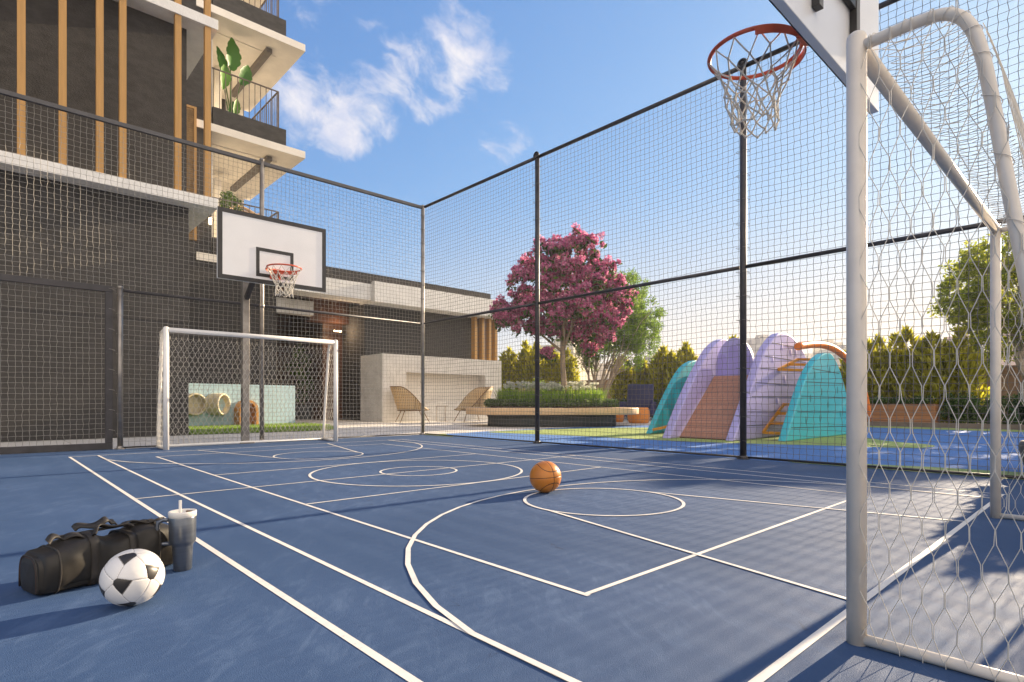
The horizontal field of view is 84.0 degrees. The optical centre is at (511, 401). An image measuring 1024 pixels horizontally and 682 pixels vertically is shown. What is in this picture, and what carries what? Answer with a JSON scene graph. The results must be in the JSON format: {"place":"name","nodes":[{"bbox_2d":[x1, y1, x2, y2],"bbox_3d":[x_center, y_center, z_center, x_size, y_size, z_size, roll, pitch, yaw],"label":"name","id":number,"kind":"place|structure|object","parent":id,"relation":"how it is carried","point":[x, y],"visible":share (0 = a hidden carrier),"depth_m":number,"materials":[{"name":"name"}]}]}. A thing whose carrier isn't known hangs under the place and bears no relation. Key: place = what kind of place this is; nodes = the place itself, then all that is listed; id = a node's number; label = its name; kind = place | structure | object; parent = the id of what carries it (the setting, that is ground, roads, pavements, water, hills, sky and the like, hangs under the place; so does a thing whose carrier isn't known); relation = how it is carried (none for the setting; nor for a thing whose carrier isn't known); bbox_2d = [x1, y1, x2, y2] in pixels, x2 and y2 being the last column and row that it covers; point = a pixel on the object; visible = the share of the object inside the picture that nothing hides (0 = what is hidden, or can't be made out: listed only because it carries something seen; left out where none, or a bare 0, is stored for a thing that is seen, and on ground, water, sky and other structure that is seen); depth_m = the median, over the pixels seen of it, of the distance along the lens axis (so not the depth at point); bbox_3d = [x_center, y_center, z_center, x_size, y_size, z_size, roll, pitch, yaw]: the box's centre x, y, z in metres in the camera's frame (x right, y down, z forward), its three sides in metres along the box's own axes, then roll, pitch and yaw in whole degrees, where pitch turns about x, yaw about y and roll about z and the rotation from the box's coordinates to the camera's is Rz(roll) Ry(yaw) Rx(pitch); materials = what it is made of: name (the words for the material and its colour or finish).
{"place":"outdoors","nodes":[
{"label":"outdoors","id":0,"kind":"place"},
{"bbox_2d":[0,0,304,441],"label":"apartment building","id":1,"kind":"structure","parent":0,"point":[152,65],"depth_m":12.47,"materials":[{"name":"brown"}]},
{"bbox_2d":[187,104,196,240],"bbox_3d":[-11.253,-7.925,19.626,0.650,4.630,0.100,0,0,-43],"label":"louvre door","id":2,"kind":"structure","parent":1,"relation":"in","point":[191,110],"depth_m":19.74,"materials":[{"name":"brown wood"}]},
{"bbox_2d":[220,190,243,210],"bbox_3d":[-10.888,-6.699,21.890,1.082,2.938,1.079,0,0,-43],"label":"bushy plant","id":3,"kind":"object","parent":1,"relation":"on","point":[229,194],"visible":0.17,"depth_m":21.78,"materials":[{"name":"green plant"}]},
{"bbox_2d":[216,37,251,113],"bbox_3d":[-10.544,-11.816,21.589,1.295,3.872,0.608,0,0,-43],"label":"banana plant","id":4,"kind":"object","parent":1,"relation":"on","point":[233,57],"visible":0.56,"depth_m":21.46,"materials":[{"name":"green plant"}]},
{"bbox_2d":[230,205,259,214],"bbox_3d":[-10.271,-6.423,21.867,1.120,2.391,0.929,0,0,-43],"label":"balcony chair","id":5,"kind":"object","parent":1,"relation":"on","point":[247,209],"visible":0.14,"depth_m":22.21,"materials":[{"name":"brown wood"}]},
{"bbox_2d":[0,417,1021,454],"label":"pavement","id":6,"kind":"structure","parent":0,"point":[388,430],"depth_m":14.56,"materials":[{"name":"beige concrete"}]},
{"bbox_2d":[286,344,313,419],"bbox_3d":[-9.111,-0.871,25.018,1.402,3.322,1.324,0,0,-43],"label":"lobby plant","id":7,"kind":"object","parent":6,"relation":"on","point":[299,358],"visible":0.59,"depth_m":24.80,"materials":[{"name":"green plant"}]},
{"bbox_2d":[276,266,497,419],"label":"pavilion","id":8,"kind":"structure","parent":6,"relation":"on","point":[353,404],"depth_m":24.46,"materials":[{"name":"white paint"}]},
{"bbox_2d":[390,386,429,422],"bbox_3d":[-3.929,0.115,21.720,1.469,1.363,1.483,0,0,-21],"label":"rattan chair","id":9,"kind":"object","parent":6,"relation":"on","point":[413,398],"visible":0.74,"depth_m":21.18,"materials":[{"name":"brown wicker"}]},
{"bbox_2d":[361,353,501,421],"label":"niche wall","id":10,"kind":"structure","parent":6,"relation":"on","point":[413,376],"depth_m":23.48,"materials":[{"name":"stone"}]},
{"bbox_2d":[453,386,492,421],"bbox_3d":[-1.425,0.115,21.902,1.469,1.363,1.483,0,0,-28],"label":"rattan chair","id":11,"kind":"object","parent":6,"relation":"on","point":[480,394],"visible":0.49,"depth_m":22.39,"materials":[{"name":"brown wicker"}]},
{"bbox_2d":[498,346,517,390],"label":"conifer","id":12,"kind":"object","parent":6,"relation":"on","point":[509,362],"visible":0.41,"depth_m":32.72,"materials":[{"name":"green plant"}]},
{"bbox_2d":[512,339,531,390],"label":"conifer","id":13,"kind":"object","parent":6,"relation":"on","point":[521,362],"visible":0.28,"depth_m":32.04,"materials":[{"name":"green plant"}]},
{"bbox_2d":[522,341,544,382],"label":"conifer","id":14,"kind":"object","parent":6,"relation":"on","point":[526,373],"visible":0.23,"depth_m":31.16,"materials":[{"name":"green plant"}]},
{"bbox_2d":[540,346,559,389],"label":"conifer","id":15,"kind":"object","parent":6,"relation":"on","point":[548,373],"visible":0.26,"depth_m":30.32,"materials":[{"name":"green plant"}]},
{"bbox_2d":[466,406,638,426],"bbox_3d":[1.304,0.470,18.880,5.639,0.640,3.240,0,0,0],"label":"planter bench","id":16,"kind":"object","parent":6,"relation":"on","point":[581,412],"visible":0.84,"depth_m":17.64,"materials":[{"name":"wood"}]},
{"bbox_2d":[483,398,617,407],"bbox_3d":[1.291,0.059,19.028,4.504,0.392,2.648,0,0,5],"label":"ground cover","id":17,"kind":"object","parent":16,"relation":"on","point":[502,402],"visible":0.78,"depth_m":18.10,"materials":[{"name":"green plant"}]},
{"bbox_2d":[503,380,598,405],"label":"white flowers","id":18,"kind":"object","parent":16,"relation":"in","point":[547,386],"visible":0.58,"depth_m":18.80,"materials":[{"name":"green plant"}]},
{"bbox_2d":[495,386,610,405],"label":"planter grass","id":19,"kind":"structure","parent":16,"relation":"in","point":[503,394],"depth_m":18.38,"materials":[{"name":"green plant"}]},
{"bbox_2d":[488,222,638,393],"bbox_3d":[1.697,-2.791,18.860,4.016,5.969,3.812,0,0,-43],"label":"pink tree","id":20,"kind":"object","parent":16,"relation":"in","point":[546,350],"visible":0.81,"depth_m":18.36,"materials":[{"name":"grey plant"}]},
{"bbox_2d":[552,347,580,395],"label":"conifer","id":21,"kind":"object","parent":6,"relation":"on","point":[572,371],"visible":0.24,"depth_m":29.81,"materials":[{"name":"green plant"}]},
{"bbox_2d":[567,267,667,396],"bbox_3d":[3.902,-2.390,22.742,4.442,5.919,4.047,0,0,-14],"label":"green tree","id":22,"kind":"object","parent":6,"relation":"on","point":[638,340],"visible":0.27,"depth_m":22.20,"materials":[{"name":"green plant"}]},
{"bbox_2d":[616,415,623,421],"bbox_3d":[3.926,0.521,21.860,0.760,0.538,0.760,0,0,-43],"label":"orange stool","id":23,"kind":"object","parent":6,"relation":"on","point":[619,416],"visible":0.11,"depth_m":21.53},
{"bbox_2d":[609,355,632,400],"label":"conifer","id":24,"kind":"object","parent":6,"relation":"on","point":[619,392],"visible":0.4,"depth_m":26.78,"materials":[{"name":"green plant"}]},
{"bbox_2d":[620,384,656,420],"bbox_3d":[5.291,0.032,23.766,1.380,1.525,1.223,0,0,22],"label":"navy armchair","id":25,"kind":"object","parent":6,"relation":"on","point":[632,397],"visible":0.53,"depth_m":24.04,"materials":[{"name":"fabric"}]},
{"bbox_2d":[628,407,649,422],"bbox_3d":[4.630,0.506,20.808,0.800,0.568,0.800,0,0,-43],"label":"orange stool","id":26,"kind":"object","parent":6,"relation":"on","point":[635,418],"visible":0.69,"depth_m":20.48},
{"bbox_2d":[617,397,661,417],"bbox_3d":[7.981,0.291,23.471,0.906,1.046,9.819,0,0,-43],"label":"hedge","id":27,"kind":"object","parent":6,"relation":"on","point":[625,400],"depth_m":26.17,"materials":[{"name":"green plant"}]},
{"bbox_2d":[626,357,654,397],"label":"conifer","id":28,"kind":"object","parent":6,"relation":"on","point":[638,378],"visible":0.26,"depth_m":26.16,"materials":[{"name":"green plant"}]},
{"bbox_2d":[644,345,676,417],"bbox_3d":[6.879,-0.898,25.889,1.904,3.378,1.952,0,0,13],"label":"conifer","id":29,"kind":"object","parent":6,"relation":"on","point":[658,386],"visible":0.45,"depth_m":25.37,"materials":[{"name":"green plant"}]},
{"bbox_2d":[663,340,698,391],"bbox_3d":[7.495,-0.941,24.760,1.900,3.464,1.743,0,0,-9],"label":"conifer","id":30,"kind":"object","parent":6,"relation":"on","point":[683,357],"visible":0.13,"depth_m":24.61,"materials":[{"name":"green plant"}]},
{"bbox_2d":[838,350,873,390],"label":"conifer","id":31,"kind":"object","parent":6,"relation":"on","point":[843,368],"visible":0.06,"depth_m":19.76,"materials":[{"name":"green plant"}]},
{"bbox_2d":[867,333,904,401],"bbox_3d":[12.595,-0.806,19.477,1.552,3.194,1.637,0,0,0],"label":"conifer","id":32,"kind":"object","parent":6,"relation":"on","point":[874,390],"visible":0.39,"depth_m":19.20,"materials":[{"name":"green plant"}]},
{"bbox_2d":[881,325,927,402],"bbox_3d":[13.205,-0.895,18.901,1.839,3.373,1.621,0,0,9],"label":"conifer","id":33,"kind":"object","parent":6,"relation":"on","point":[901,369],"visible":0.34,"depth_m":18.79,"materials":[{"name":"green plant"}]},
{"bbox_2d":[869,395,939,422],"bbox_3d":[12.466,0.288,18.344,0.822,1.004,2.027,0,0,-43],"label":"wooden planter","id":34,"kind":"object","parent":6,"relation":"on","point":[900,411],"visible":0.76,"depth_m":18.00,"materials":[{"name":"orange wood"}]},
{"bbox_2d":[906,329,957,422],"bbox_3d":[13.458,-0.761,18.253,1.457,3.104,1.514,0,0,26],"label":"conifer","id":35,"kind":"object","parent":6,"relation":"on","point":[936,385],"visible":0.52,"depth_m":17.99,"materials":[{"name":"green plant"}]},
{"bbox_2d":[867,421,1023,429],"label":"kerb","id":36,"kind":"structure","parent":6,"relation":"on","point":[953,425],"depth_m":16.97,"materials":[{"name":"grey stone"}]},
{"bbox_2d":[934,325,989,423],"bbox_3d":[14.103,-0.815,17.875,1.530,3.213,1.475,0,0,10],"label":"conifer","id":37,"kind":"object","parent":6,"relation":"on","point":[971,354],"visible":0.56,"depth_m":17.58,"materials":[{"name":"green plant"}]},
{"bbox_2d":[927,231,1023,393],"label":"leafy tree","id":38,"kind":"object","parent":6,"relation":"on","point":[973,297],"visible":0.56,"depth_m":18.40,"materials":[{"name":"green plant"}]},
{"bbox_2d":[937,392,1023,424],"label":"hedge","id":39,"kind":"object","parent":6,"relation":"on","point":[971,418],"visible":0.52,"depth_m":16.97,"materials":[{"name":"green plant"}]},
{"bbox_2d":[0,435,1023,681],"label":"court","id":40,"kind":"object","parent":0,"point":[208,617],"visible":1,"depth_m":2.67,"materials":[{"name":"blue plastic"}]},
{"bbox_2d":[18,516,172,594],"bbox_3d":[-1.835,0.658,2.557,0.281,0.270,0.554,0,0,32],"label":"duffel bag","id":41,"kind":"object","parent":40,"relation":"on","point":[70,560],"visible":0.73,"depth_m":2.41,"materials":[{"name":"black fabric"}]},
{"bbox_2d":[99,549,164,605],"bbox_3d":[-1.473,0.683,2.210,0.214,0.214,0.214,27,-10,33],"label":"soccer ball","id":42,"kind":"object","parent":40,"relation":"on","point":[131,577],"visible":1,"depth_m":2.14,"materials":[{"name":"white leather"}]},
{"bbox_2d":[155,500,196,571],"bbox_3d":[-1.568,0.627,2.666,0.158,0.325,0.135,0,0,-43],"label":"tumbler","id":43,"kind":"object","parent":40,"relation":"on","point":[182,529],"visible":1,"depth_m":2.64,"materials":[{"name":"metal"}]},
{"bbox_2d":[0,88,425,448],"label":"net fence","id":44,"kind":"object","parent":40,"relation":"on","point":[120,295],"visible":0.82,"depth_m":10.45,"materials":[{"name":"metal"}]},
{"bbox_2d":[0,273,114,453],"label":"court gate","id":45,"kind":"structure","parent":44,"relation":"attached to","point":[108,358],"depth_m":9.01,"materials":[{"name":"metal"}]},
{"bbox_2d":[156,326,337,449],"bbox_3d":[-4.741,-0.215,10.443,3.006,2.009,0.644,0,0,-43],"label":"football goal","id":46,"kind":"object","parent":40,"relation":"on","point":[164,357],"visible":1,"depth_m":10.31,"materials":[{"name":"white paint"}]},
{"bbox_2d":[217,206,325,443],"bbox_3d":[-4.338,-1.147,9.868,1.908,3.875,1.834,0,0,7],"label":"basketball hoop","id":47,"kind":"object","parent":40,"relation":"on","point":[252,249],"visible":1,"depth_m":9.58,"materials":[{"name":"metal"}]},
{"bbox_2d":[69,439,1005,681],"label":"court markings","id":48,"kind":"object","parent":40,"relation":"on","point":[779,663],"visible":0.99,"depth_m":2.71,"materials":[{"name":"paint"}]},
{"bbox_2d":[530,461,560,492],"bbox_3d":[0.289,0.654,4.928,0.274,0.274,0.273,-3,-2,-30],"label":"basketball","id":49,"kind":"object","parent":40,"relation":"on","point":[545,476],"visible":1,"depth_m":4.83,"materials":[{"name":"orange rubber"}]},
{"bbox_2d":[420,0,1023,478],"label":"net fence","id":50,"kind":"object","parent":40,"relation":"on","point":[742,304],"visible":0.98,"depth_m":7.89,"materials":[{"name":"metal"}]},
{"bbox_2d":[707,0,878,138],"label":"basketball hoop","id":51,"kind":"object","parent":40,"relation":"on","point":[823,30],"visible":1,"depth_m":3.32,"materials":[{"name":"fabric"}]},
{"bbox_2d":[846,0,1023,681],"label":"football goal","id":52,"kind":"object","parent":40,"relation":"on","point":[863,61],"visible":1,"depth_m":1.83,"materials":[{"name":"beige paint"}]},
{"bbox_2d":[540,338,592,379],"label":"city building","id":53,"kind":"structure","parent":0,"point":[584,376],"depth_m":116.51,"materials":[{"name":"white"}]},
{"bbox_2d":[593,358,610,379],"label":"city building","id":54,"kind":"structure","parent":0,"point":[599,377],"depth_m":146.40,"materials":[{"name":"white"}]},
{"bbox_2d":[244,0,1023,364],"label":"sky","id":55,"kind":"structure","parent":0,"point":[420,102],"materials":[{"name":"blue"}]},
{"bbox_2d":[434,425,1023,479],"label":"playground floor","id":56,"kind":"structure","parent":0,"point":[703,447],"depth_m":9.77,"materials":[{"name":"blue rubber"}]},
{"bbox_2d":[492,427,933,447],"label":"grass lawn","id":57,"kind":"structure","parent":56,"relation":"on","point":[832,440],"depth_m":12.07,"materials":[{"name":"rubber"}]},
{"bbox_2d":[646,333,871,441],"bbox_3d":[6.508,-0.385,14.552,8.021,2.351,3.485,0,0,-43],"label":"play structure","id":58,"kind":"object","parent":57,"relation":"on","point":[760,361],"visible":0.84,"depth_m":12.60,"materials":[{"name":"multicoloured paint"}]},
{"bbox_2d":[794,462,1023,479],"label":"playground lime edge","id":59,"kind":"object","parent":56,"relation":"on","point":[965,470],"visible":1,"depth_m":6.58,"materials":[{"name":"rubber"}]},
{"bbox_2d":[1009,399,1023,464],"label":"shrub pot","id":60,"kind":"object","parent":59,"relation":"on","point":[1021,418],"visible":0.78,"depth_m":6.34,"materials":[{"name":"green plant"}]},
{"bbox_2d":[867,426,1023,431],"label":"playground lime border","id":61,"kind":"object","parent":56,"relation":"on","point":[944,428],"visible":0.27,"depth_m":16.51,"materials":[{"name":"rubber"}]},
{"bbox_2d":[747,335,768,357],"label":"city building","id":62,"kind":"structure","parent":0,"point":[758,342],"depth_m":228.26,"materials":[{"name":"white"}]},
{"bbox_2d":[580,365,1022,422],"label":"boundary wall","id":63,"kind":"structure","parent":0,"point":[1011,378],"depth_m":19.87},
{"bbox_2d":[813,339,842,355],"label":"city building","id":64,"kind":"structure","parent":0,"point":[817,350],"depth_m":236.74,"materials":[{"name":"white"}]},
{"bbox_2d":[819,345,880,367],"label":"city building","id":65,"kind":"structure","parent":0,"point":[843,348],"depth_m":197.64,"materials":[{"name":"white"}]},
{"bbox_2d":[988,328,1015,365],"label":"city building","id":66,"kind":"structure","parent":0,"point":[1011,363],"depth_m":137.12,"materials":[{"name":"white"}]},
{"label":"lawn","id":67,"kind":"structure","parent":0,"visible":0},
{"bbox_2d":[189,383,294,426],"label":"play wall","id":68,"kind":"structure","parent":67,"relation":"on","point":[221,401],"depth_m":17.52,"materials":[{"name":"beige plastic"}]},
{"bbox_2d":[189,422,332,434],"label":"lawn grass","id":69,"kind":"structure","parent":67,"relation":"on","point":[234,429],"depth_m":15.41,"materials":[{"name":"green plant"}]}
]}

